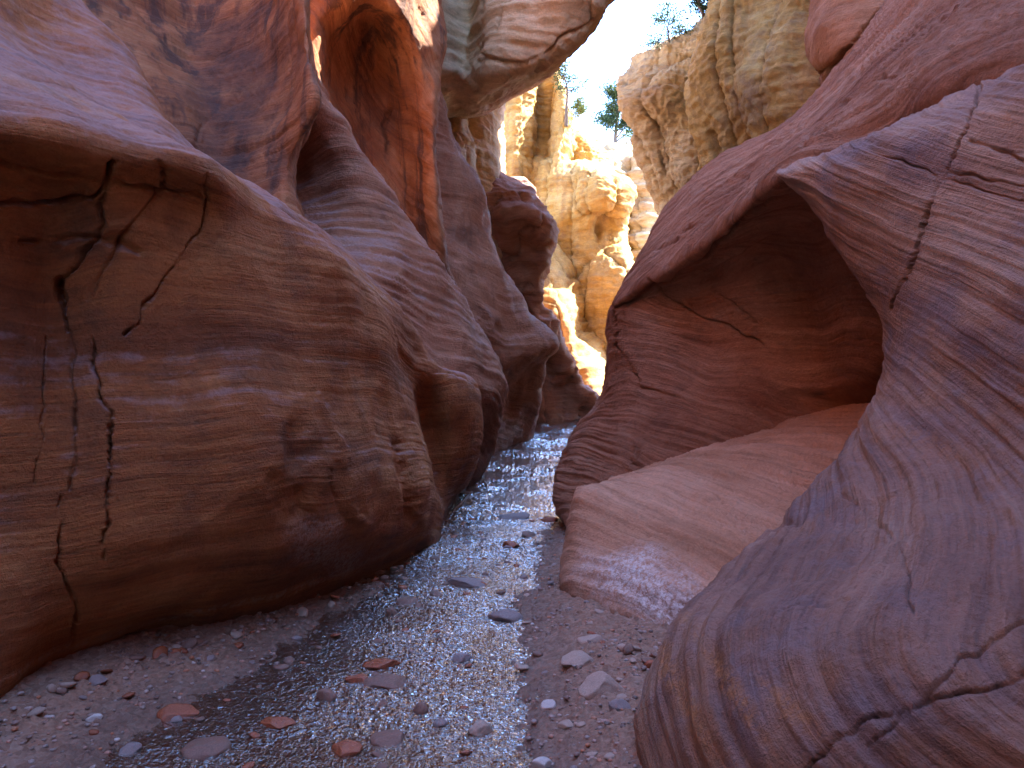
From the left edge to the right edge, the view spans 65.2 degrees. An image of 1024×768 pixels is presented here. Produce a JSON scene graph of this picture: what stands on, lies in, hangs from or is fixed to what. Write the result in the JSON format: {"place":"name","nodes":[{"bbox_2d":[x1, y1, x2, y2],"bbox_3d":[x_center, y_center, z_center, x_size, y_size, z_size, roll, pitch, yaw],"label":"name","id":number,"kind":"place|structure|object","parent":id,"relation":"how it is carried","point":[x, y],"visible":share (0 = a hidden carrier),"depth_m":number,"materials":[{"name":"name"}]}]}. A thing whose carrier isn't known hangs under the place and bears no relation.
{"place":"outdoors","nodes":[
{"label":"outdoors","id":0,"kind":"place"},
{"bbox_2d":[0,420,669,767],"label":"ground","id":1,"kind":"structure","parent":0,"point":[557,644],"depth_m":3.97,"materials":[{"name":"gravel"}]},
{"bbox_2d":[27,707,46,716],"bbox_3d":[-2.069,1.427,3.486,0.087,0.026,0.065,-21,10,-15],"label":"rock fragment","id":2,"kind":"object","parent":1,"relation":"on","point":[37,711],"visible":0.99,"depth_m":3.47,"materials":[{"name":"beige stone"}]},
{"bbox_2d":[46,683,56,692],"bbox_3d":[-2.133,1.411,3.705,0.037,0.042,0.045,0,0,28],"label":"rock fragment","id":3,"kind":"object","parent":1,"relation":"on","point":[51,688],"visible":1,"depth_m":3.69,"materials":[{"name":"beige stone"}]},
{"bbox_2d":[55,687,67,693],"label":"rock fragment","id":4,"kind":"object","parent":1,"relation":"on","point":[62,690],"visible":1,"depth_m":3.72,"materials":[{"name":"brown stone"}]},
{"bbox_2d":[59,682,76,687],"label":"rock fragment","id":5,"kind":"object","parent":1,"relation":"on","point":[68,684],"visible":0.89,"depth_m":3.75,"materials":[{"name":"beige stone"}]},
{"bbox_2d":[73,671,89,680],"bbox_3d":[-2.083,1.419,3.877,0.064,0.046,0.064,0,0,-13],"label":"rock fragment","id":6,"kind":"object","parent":1,"relation":"on","point":[80,675],"visible":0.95,"depth_m":3.87,"materials":[{"name":"red stone"}]},
{"bbox_2d":[89,729,98,734],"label":"pebble","id":7,"kind":"object","parent":1,"relation":"on","point":[93,731],"visible":1,"depth_m":3.38,"materials":[{"name":"red stone"}]},
{"bbox_2d":[85,713,102,721],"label":"stone","id":8,"kind":"object","parent":1,"relation":"on","point":[92,718],"visible":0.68,"depth_m":3.50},
{"bbox_2d":[89,674,106,685],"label":"stone","id":9,"kind":"object","parent":1,"relation":"on","point":[97,679],"visible":1,"depth_m":3.86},
{"bbox_2d":[100,669,112,673],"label":"rock fragment","id":10,"kind":"object","parent":1,"relation":"on","point":[106,671],"visible":0.97,"depth_m":3.96,"materials":[{"name":"red stone"}]},
{"bbox_2d":[122,692,134,697],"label":"pebble","id":11,"kind":"object","parent":1,"relation":"on","point":[129,694],"visible":1,"depth_m":3.77,"materials":[{"name":"red stone"}]},
{"bbox_2d":[118,742,141,758],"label":"stone","id":12,"kind":"object","parent":1,"relation":"on","point":[129,748],"visible":0.98,"depth_m":3.28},
{"bbox_2d":[130,654,145,659],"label":"rock fragment","id":13,"kind":"object","parent":1,"relation":"on","point":[137,656],"visible":1,"depth_m":4.16,"materials":[{"name":"brown stone"}]},
{"bbox_2d":[143,645,156,656],"bbox_3d":[-1.926,1.430,4.251,0.082,0.035,0.104,-8,22,13],"label":"rock fragment","id":14,"kind":"object","parent":1,"relation":"on","point":[148,651],"visible":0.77,"depth_m":4.24,"materials":[{"name":"grey stone"}]},
{"bbox_2d":[152,646,167,658],"bbox_3d":[-1.869,1.433,4.250,0.082,0.054,0.116,18,15,-3],"label":"rock fragment","id":15,"kind":"object","parent":1,"relation":"on","point":[157,651],"visible":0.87,"depth_m":4.24,"materials":[{"name":"red stone"}]},
{"bbox_2d":[170,648,181,653],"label":"pebble","id":16,"kind":"object","parent":1,"relation":"on","point":[174,650],"visible":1,"depth_m":4.28,"materials":[{"name":"red stone"}]},
{"bbox_2d":[171,715,182,723],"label":"pebble","id":17,"kind":"object","parent":1,"relation":"on","point":[176,719],"visible":1,"depth_m":3.58,"materials":[{"name":"grey stone"}]},
{"bbox_2d":[172,644,181,647],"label":"rock fragment","id":18,"kind":"object","parent":1,"relation":"on","point":[176,646],"visible":0.5,"depth_m":4.36,"materials":[{"name":"beige stone"}]},
{"bbox_2d":[156,703,198,725],"bbox_3d":[-1.528,1.505,3.653,0.177,0.070,0.129,0,0,-34],"label":"stone","id":19,"kind":"object","parent":1,"relation":"on","point":[166,713],"visible":0.9,"depth_m":3.63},
{"bbox_2d":[180,647,188,652],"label":"rock fragment","id":20,"kind":"object","parent":1,"relation":"on","point":[184,650],"visible":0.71,"depth_m":4.34,"materials":[{"name":"red stone"}]},
{"bbox_2d":[181,638,197,648],"bbox_3d":[-1.789,1.445,4.437,0.102,0.056,0.083,-19,24,2],"label":"rock fragment","id":21,"kind":"object","parent":1,"relation":"on","point":[190,643],"visible":0.8,"depth_m":4.42,"materials":[{"name":"grey stone"}]},
{"bbox_2d":[82,0,321,217],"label":"cliff","id":22,"kind":"structure","parent":1,"relation":"on","point":[234,86],"depth_m":8.09,"materials":[{"name":"stone"}]},
{"bbox_2d":[180,736,230,763],"bbox_3d":[-1.263,1.508,3.305,0.192,0.086,0.186,2,5,-5],"label":"stone","id":23,"kind":"object","parent":1,"relation":"on","point":[202,749],"visible":0.94,"depth_m":3.26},
{"bbox_2d":[207,655,214,660],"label":"pebble","id":24,"kind":"object","parent":1,"relation":"on","point":[210,657],"visible":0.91,"depth_m":4.28,"materials":[{"name":"grey stone"}]},
{"bbox_2d":[230,631,241,638],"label":"rock fragment","id":25,"kind":"object","parent":1,"relation":"on","point":[235,634],"visible":1,"depth_m":4.66,"materials":[{"name":"beige stone"}]},
{"bbox_2d":[234,642,243,648],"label":"pebble","id":26,"kind":"object","parent":1,"relation":"on","point":[238,645],"visible":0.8,"depth_m":4.51,"materials":[{"name":"red stone"}]},
{"bbox_2d":[0,0,483,697],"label":"rock buttress","id":27,"kind":"object","parent":1,"relation":"on","point":[226,394],"visible":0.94,"depth_m":4.31,"materials":[{"name":"stone"}]},
{"bbox_2d":[259,716,295,732],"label":"stone","id":28,"kind":"object","parent":1,"relation":"on","point":[277,723],"visible":0.94,"depth_m":3.53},
{"bbox_2d":[291,636,301,640],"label":"pebble","id":29,"kind":"object","parent":1,"relation":"on","point":[295,638],"visible":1,"depth_m":4.71,"materials":[{"name":"grey stone"}]},
{"bbox_2d":[296,607,307,616],"bbox_3d":[-1.355,1.483,5.182,0.078,0.036,0.112,-27,35,-17],"label":"rock fragment","id":30,"kind":"object","parent":1,"relation":"on","point":[301,611],"visible":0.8,"depth_m":5.17,"materials":[{"name":"beige stone"}]},
{"bbox_2d":[316,688,336,706],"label":"stone","id":31,"kind":"object","parent":1,"relation":"on","point":[326,694],"visible":0.83,"depth_m":3.81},
{"bbox_2d":[328,601,335,607],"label":"rock fragment","id":32,"kind":"object","parent":1,"relation":"on","point":[331,604],"visible":1,"depth_m":5.34,"materials":[{"name":"beige stone"}]},
{"bbox_2d":[330,594,338,598],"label":"rock fragment","id":33,"kind":"object","parent":1,"relation":"on","point":[333,596],"visible":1,"depth_m":5.45,"materials":[{"name":"red stone"}]},
{"bbox_2d":[372,638,382,643],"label":"pebble","id":34,"kind":"object","parent":1,"relation":"on","point":[377,641],"visible":1,"depth_m":4.67,"materials":[{"name":"grey stone"}]},
{"bbox_2d":[363,658,399,671],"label":"stone","id":35,"kind":"object","parent":1,"relation":"on","point":[380,664],"visible":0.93,"depth_m":4.26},
{"bbox_2d":[310,0,456,285],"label":"rock alcove","id":36,"kind":"object","parent":1,"relation":"on","point":[378,63],"visible":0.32,"depth_m":12.47},
{"bbox_2d":[370,729,404,750],"bbox_3d":[-0.531,1.510,3.389,0.148,0.055,0.140,-4,3,16],"label":"stone","id":37,"kind":"object","parent":1,"relation":"on","point":[388,737],"visible":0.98,"depth_m":3.36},
{"bbox_2d":[386,606,396,619],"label":"stone","id":38,"kind":"object","parent":1,"relation":"on","point":[391,610],"visible":0.76,"depth_m":5.25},
{"bbox_2d":[296,37,508,486],"bbox_3d":[-5.117,-5.178,11.742,10.047,13.764,6.228,0,0,9],"label":"rock fin","id":39,"kind":"object","parent":1,"relation":"on","point":[348,198],"visible":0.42,"depth_m":9.66,"materials":[{"name":"stone"}]},
{"bbox_2d":[396,596,418,606],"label":"stone","id":40,"kind":"object","parent":1,"relation":"on","point":[406,600],"visible":0.87,"depth_m":5.51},
{"bbox_2d":[412,701,428,720],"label":"stone","id":41,"kind":"object","parent":1,"relation":"on","point":[420,708],"visible":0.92,"depth_m":3.66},
{"bbox_2d":[429,590,441,597],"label":"stone","id":42,"kind":"object","parent":1,"relation":"on","point":[436,593],"visible":0.94,"depth_m":5.70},
{"bbox_2d":[424,494,469,552],"bbox_3d":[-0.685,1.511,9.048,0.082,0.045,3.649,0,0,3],"label":"rock","id":43,"kind":"object","parent":1,"relation":"on","point":[453,514],"visible":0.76,"depth_m":9.65,"materials":[{"name":"stone"}]},
{"bbox_2d":[459,750,472,755],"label":"pebble","id":44,"kind":"object","parent":1,"relation":"on","point":[466,752],"visible":0.99,"depth_m":3.25,"materials":[{"name":"red stone"}]},
{"bbox_2d":[447,577,490,590],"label":"stone","id":45,"kind":"object","parent":1,"relation":"on","point":[469,582],"visible":0.84,"depth_m":5.99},
{"bbox_2d":[448,103,505,267],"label":"cliff","id":46,"kind":"structure","parent":1,"relation":"on","point":[481,140],"depth_m":18.79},
{"bbox_2d":[440,0,614,118],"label":"rock overhang","id":47,"kind":"object","parent":46,"relation":"on","point":[499,53],"visible":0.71,"depth_m":13.87,"materials":[{"name":"stone"}]},
{"bbox_2d":[436,84,559,453],"bbox_3d":[-4.027,-7.742,18.398,10.475,18.686,8.790,0,0,13],"label":"rock fin","id":48,"kind":"object","parent":1,"relation":"on","point":[525,343],"visible":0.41,"depth_m":14.90,"materials":[{"name":"stone"}]},
{"bbox_2d":[493,505,507,509],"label":"stone","id":49,"kind":"object","parent":1,"relation":"on","point":[494,506],"visible":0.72,"depth_m":9.79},
{"bbox_2d":[487,608,522,625],"bbox_3d":[-0.050,1.507,5.162,0.244,0.118,0.184,3,2,11],"label":"stone","id":50,"kind":"object","parent":1,"relation":"on","point":[508,615],"visible":0.78,"depth_m":5.11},
{"bbox_2d":[502,540,519,551],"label":"stone","id":51,"kind":"object","parent":1,"relation":"on","point":[512,544],"visible":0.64,"depth_m":7.37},
{"bbox_2d":[498,512,529,522],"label":"stone","id":52,"kind":"object","parent":1,"relation":"on","point":[522,515],"visible":0.79,"depth_m":8.94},
{"bbox_2d":[514,662,523,666],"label":"pebble","id":53,"kind":"object","parent":1,"relation":"on","point":[516,664],"visible":0.7,"depth_m":4.28,"materials":[{"name":"beige stone"}]},
{"bbox_2d":[517,664,529,670],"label":"pebble","id":54,"kind":"object","parent":1,"relation":"on","point":[522,667],"visible":1,"depth_m":4.18,"materials":[{"name":"beige stone"}]},
{"bbox_2d":[522,531,535,539],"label":"stone","id":55,"kind":"object","parent":1,"relation":"on","point":[526,533],"visible":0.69,"depth_m":7.91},
{"bbox_2d":[532,651,542,656],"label":"pebble","id":56,"kind":"object","parent":1,"relation":"on","point":[537,653],"visible":1,"depth_m":4.35,"materials":[{"name":"brown stone"}]},
{"bbox_2d":[531,756,551,767],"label":"stone","id":57,"kind":"object","parent":1,"relation":"on","point":[542,762],"visible":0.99,"depth_m":3.10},
{"bbox_2d":[486,172,598,423],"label":"rock crag","id":58,"kind":"structure","parent":1,"relation":"on","point":[525,230],"depth_m":19.57,"materials":[{"name":"stone"}]},
{"bbox_2d":[540,699,555,709],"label":"stone","id":59,"kind":"object","parent":1,"relation":"on","point":[547,704],"visible":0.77,"depth_m":3.66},
{"bbox_2d":[541,516,557,523],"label":"stone","id":60,"kind":"object","parent":1,"relation":"on","point":[550,519],"visible":0.76,"depth_m":8.76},
{"bbox_2d":[504,71,614,183],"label":"cliff","id":61,"kind":"structure","parent":1,"relation":"on","point":[534,118],"depth_m":29.99,"materials":[{"name":"stone"}]},
{"bbox_2d":[552,59,593,126],"bbox_3d":[2.188,-10.776,29.521,1.652,2.545,1.174,0,0,0],"label":"tree","id":62,"kind":"object","parent":61,"relation":"on","point":[562,76],"visible":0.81,"depth_m":29.50,"materials":[{"name":"green plant"}]},
{"bbox_2d":[568,92,590,127],"bbox_3d":[2.439,-9.971,29.321,0.731,1.206,1.537,0,0,-5],"label":"tree","id":63,"kind":"object","parent":61,"relation":"on","point":[579,107],"visible":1,"depth_m":29.04,"materials":[{"name":"green plant"}]},
{"bbox_2d":[557,719,572,729],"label":"stone","id":64,"kind":"object","parent":1,"relation":"on","point":[566,724],"visible":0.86,"depth_m":3.41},
{"bbox_2d":[543,243,606,395],"bbox_3d":[0.609,-1.831,28.707,4.151,8.434,9.771,0,0,-37],"label":"rock ramp","id":65,"kind":"object","parent":1,"relation":"on","point":[564,301],"visible":0.18,"depth_m":26.30,"materials":[{"name":"stone"}]},
{"bbox_2d":[561,650,593,667],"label":"stone","id":66,"kind":"object","parent":1,"relation":"on","point":[577,658],"visible":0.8,"depth_m":4.09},
{"bbox_2d":[576,721,585,726],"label":"pebble","id":67,"kind":"object","parent":1,"relation":"on","point":[581,724],"visible":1,"depth_m":3.38,"materials":[{"name":"beige stone"}]},
{"bbox_2d":[531,155,636,351],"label":"cliff","id":68,"kind":"structure","parent":1,"relation":"on","point":[589,204],"depth_m":27.88,"materials":[{"name":"stone"}]},
{"bbox_2d":[577,634,602,643],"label":"stone","id":69,"kind":"object","parent":1,"relation":"on","point":[591,638],"visible":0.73,"depth_m":4.41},
{"bbox_2d":[585,752,596,756],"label":"pebble","id":70,"kind":"object","parent":1,"relation":"on","point":[588,754],"visible":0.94,"depth_m":3.12,"materials":[{"name":"beige stone"}]},
{"bbox_2d":[578,671,623,699],"bbox_3d":[0.422,1.418,3.726,0.228,0.153,0.137,4,-2,-6],"label":"stone","id":71,"kind":"object","parent":1,"relation":"on","point":[592,685],"visible":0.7,"depth_m":3.69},
{"bbox_2d":[604,752,614,759],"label":"pebble","id":72,"kind":"object","parent":1,"relation":"on","point":[609,755],"visible":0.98,"depth_m":3.05,"materials":[{"name":"beige stone"}]},
{"bbox_2d":[608,699,630,710],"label":"stone","id":73,"kind":"object","parent":1,"relation":"on","point":[617,704],"visible":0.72,"depth_m":3.48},
{"bbox_2d":[617,643,624,650],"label":"rock fragment","id":74,"kind":"object","parent":1,"relation":"on","point":[620,646],"visible":0.49,"depth_m":4.16,"materials":[{"name":"beige stone"}]},
{"bbox_2d":[616,693,626,698],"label":"pebble","id":75,"kind":"object","parent":1,"relation":"on","point":[621,696],"visible":0.66,"depth_m":3.58,"materials":[{"name":"beige stone"}]},
{"bbox_2d":[622,643,634,654],"bbox_3d":[0.595,1.359,4.104,0.066,0.040,0.061,-18,25,-34],"label":"rock fragment","id":76,"kind":"object","parent":1,"relation":"on","point":[627,649],"visible":1,"depth_m":4.09,"materials":[{"name":"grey stone"}]},
{"bbox_2d":[603,141,657,261],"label":"cliff","id":77,"kind":"structure","parent":1,"relation":"on","point":[643,216],"depth_m":44.91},
{"bbox_2d":[591,79,632,142],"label":"juniper tree","id":78,"kind":"object","parent":77,"relation":"on","point":[608,119],"visible":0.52,"depth_m":48.05,"materials":[{"name":"green plant"}]},
{"bbox_2d":[624,130,632,140],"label":"shrub","id":79,"kind":"object","parent":77,"relation":"on","point":[630,136],"visible":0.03,"depth_m":47.06,"materials":[{"name":"green plant"}]},
{"bbox_2d":[641,657,649,662],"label":"rock fragment","id":80,"kind":"object","parent":1,"relation":"on","point":[644,659],"visible":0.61,"depth_m":3.98,"materials":[{"name":"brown stone"}]},
{"bbox_2d":[644,660,653,667],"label":"rock fragment","id":81,"kind":"object","parent":1,"relation":"on","point":[648,663],"visible":0.55,"depth_m":3.94,"materials":[{"name":"red stone"}]},
{"bbox_2d":[616,9,706,215],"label":"cliff","id":82,"kind":"structure","parent":1,"relation":"on","point":[651,100],"depth_m":21.55,"materials":[{"name":"stone"}]},
{"bbox_2d":[639,0,696,51],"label":"tree","id":83,"kind":"object","parent":82,"relation":"on","point":[679,31],"visible":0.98,"depth_m":21.92,"materials":[{"name":"green plant"}]},
{"bbox_2d":[559,403,868,624],"bbox_3d":[4.630,0.953,5.973,8.585,2.095,4.048,0,0,0],"label":"rock lobe","id":84,"kind":"object","parent":1,"relation":"on","point":[665,541],"visible":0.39,"depth_m":5.39,"materials":[{"name":"stone"}]},
{"bbox_2d":[684,0,820,170],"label":"cliff","id":85,"kind":"structure","parent":1,"relation":"on","point":[752,72],"depth_m":16.00,"materials":[{"name":"stone"}]},
{"bbox_2d":[682,0,707,18],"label":"oak shrub","id":86,"kind":"object","parent":85,"relation":"on","point":[701,8],"visible":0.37,"depth_m":18.16,"materials":[{"name":"green plant"}]},
{"bbox_2d":[552,0,1023,527],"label":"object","id":87,"kind":"object","parent":1,"relation":"on","point":[741,306],"visible":0.48,"depth_m":6.59,"materials":[{"name":"stone"}]},
{"bbox_2d":[633,64,1023,767],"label":"rock bulge","id":88,"kind":"object","parent":1,"relation":"on","point":[861,604],"visible":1,"depth_m":2.98,"materials":[{"name":"stone"}]},
{"bbox_2d":[804,0,883,84],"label":"rock mass","id":89,"kind":"object","parent":1,"relation":"on","point":[834,31],"visible":0.12,"depth_m":10.66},
{"bbox_2d":[101,419,579,767],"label":"water","id":90,"kind":"structure","parent":0,"point":[545,455],"depth_m":4.74,"materials":[{"name":"liquid"}]},
{"bbox_2d":[195,716,204,721],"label":"pebble","id":91,"kind":"object","parent":90,"relation":"on","point":[199,719],"visible":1,"depth_m":3.58,"materials":[{"name":"brown stone"}]},
{"bbox_2d":[242,761,254,767],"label":"pebble","id":92,"kind":"object","parent":90,"relation":"on","point":[251,764],"visible":1,"depth_m":3.13,"materials":[{"name":"red stone"}]},
{"bbox_2d":[249,731,259,737],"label":"pebble","id":93,"kind":"object","parent":90,"relation":"on","point":[254,734],"visible":1,"depth_m":3.42,"materials":[{"name":"red stone"}]},
{"bbox_2d":[273,664,288,670],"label":"pebble","id":94,"kind":"object","parent":90,"relation":"on","point":[281,667],"visible":1,"depth_m":4.23,"materials":[{"name":"grey stone"}]},
{"bbox_2d":[284,656,294,664],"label":"pebble","id":95,"kind":"object","parent":90,"relation":"on","point":[289,659],"visible":0.93,"depth_m":4.34,"materials":[{"name":"grey stone"}]},
{"bbox_2d":[330,633,341,637],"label":"pebble","id":96,"kind":"object","parent":90,"relation":"on","point":[336,635],"visible":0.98,"depth_m":4.75,"materials":[{"name":"red stone"}]},
{"bbox_2d":[331,739,362,759],"bbox_3d":[-0.676,1.506,3.302,0.114,0.054,0.132,0,0,-31],"label":"stone","id":97,"kind":"object","parent":90,"relation":"in","point":[347,748],"visible":0.98,"depth_m":3.27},
{"bbox_2d":[345,673,368,686],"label":"stone","id":98,"kind":"object","parent":90,"relation":"in","point":[360,678],"visible":0.8,"depth_m":4.04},
{"bbox_2d":[371,751,382,757],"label":"pebble","id":99,"kind":"object","parent":90,"relation":"on","point":[377,754],"visible":1,"depth_m":3.24,"materials":[{"name":"grey stone"}]},
{"bbox_2d":[374,581,383,585],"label":"pebble","id":100,"kind":"object","parent":90,"relation":"on","point":[377,583],"visible":0.79,"depth_m":5.98,"materials":[{"name":"brown stone"}]},
{"bbox_2d":[375,763,388,767],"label":"pebble","id":101,"kind":"object","parent":90,"relation":"on","point":[381,765],"visible":1,"depth_m":3.14,"materials":[{"name":"grey stone"}]},
{"bbox_2d":[378,700,387,707],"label":"pebble","id":102,"kind":"object","parent":90,"relation":"on","point":[383,703],"visible":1,"depth_m":3.75,"materials":[{"name":"brown stone"}]},
{"bbox_2d":[363,674,407,691],"bbox_3d":[-0.638,1.501,4.039,0.227,0.058,0.160,0,0,13],"label":"stone","id":103,"kind":"object","parent":90,"relation":"in","point":[388,681],"visible":0.98,"depth_m":4.00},
{"bbox_2d":[398,585,407,590],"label":"pebble","id":104,"kind":"object","parent":90,"relation":"on","point":[403,587],"visible":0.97,"depth_m":5.88,"materials":[{"name":"red stone"}]},
{"bbox_2d":[398,576,409,580],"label":"pebble","id":105,"kind":"object","parent":90,"relation":"on","point":[402,578],"visible":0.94,"depth_m":6.16,"materials":[{"name":"grey stone"}]},
{"bbox_2d":[414,602,421,608],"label":"pebble","id":106,"kind":"object","parent":90,"relation":"on","point":[417,604],"visible":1,"depth_m":5.42,"materials":[{"name":"grey stone"}]},
{"bbox_2d":[433,718,447,728],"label":"pebble","id":107,"kind":"object","parent":90,"relation":"on","point":[440,722],"visible":0.99,"depth_m":3.52,"materials":[{"name":"grey stone"}]},
{"bbox_2d":[451,653,470,664],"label":"stone","id":108,"kind":"object","parent":90,"relation":"in","point":[461,658],"visible":0.88,"depth_m":4.35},
{"bbox_2d":[468,719,492,741],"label":"stone","id":109,"kind":"object","parent":90,"relation":"in","point":[480,727],"visible":0.92,"depth_m":3.44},
{"bbox_2d":[496,590,505,593],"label":"pebble","id":110,"kind":"object","parent":90,"relation":"on","point":[501,592],"visible":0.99,"depth_m":5.74,"materials":[{"name":"brown stone"}]},
{"bbox_2d":[560,0,706,145],"label":"sky","id":111,"kind":"structure","parent":0,"point":[607,53],"materials":[{"name":"white"}]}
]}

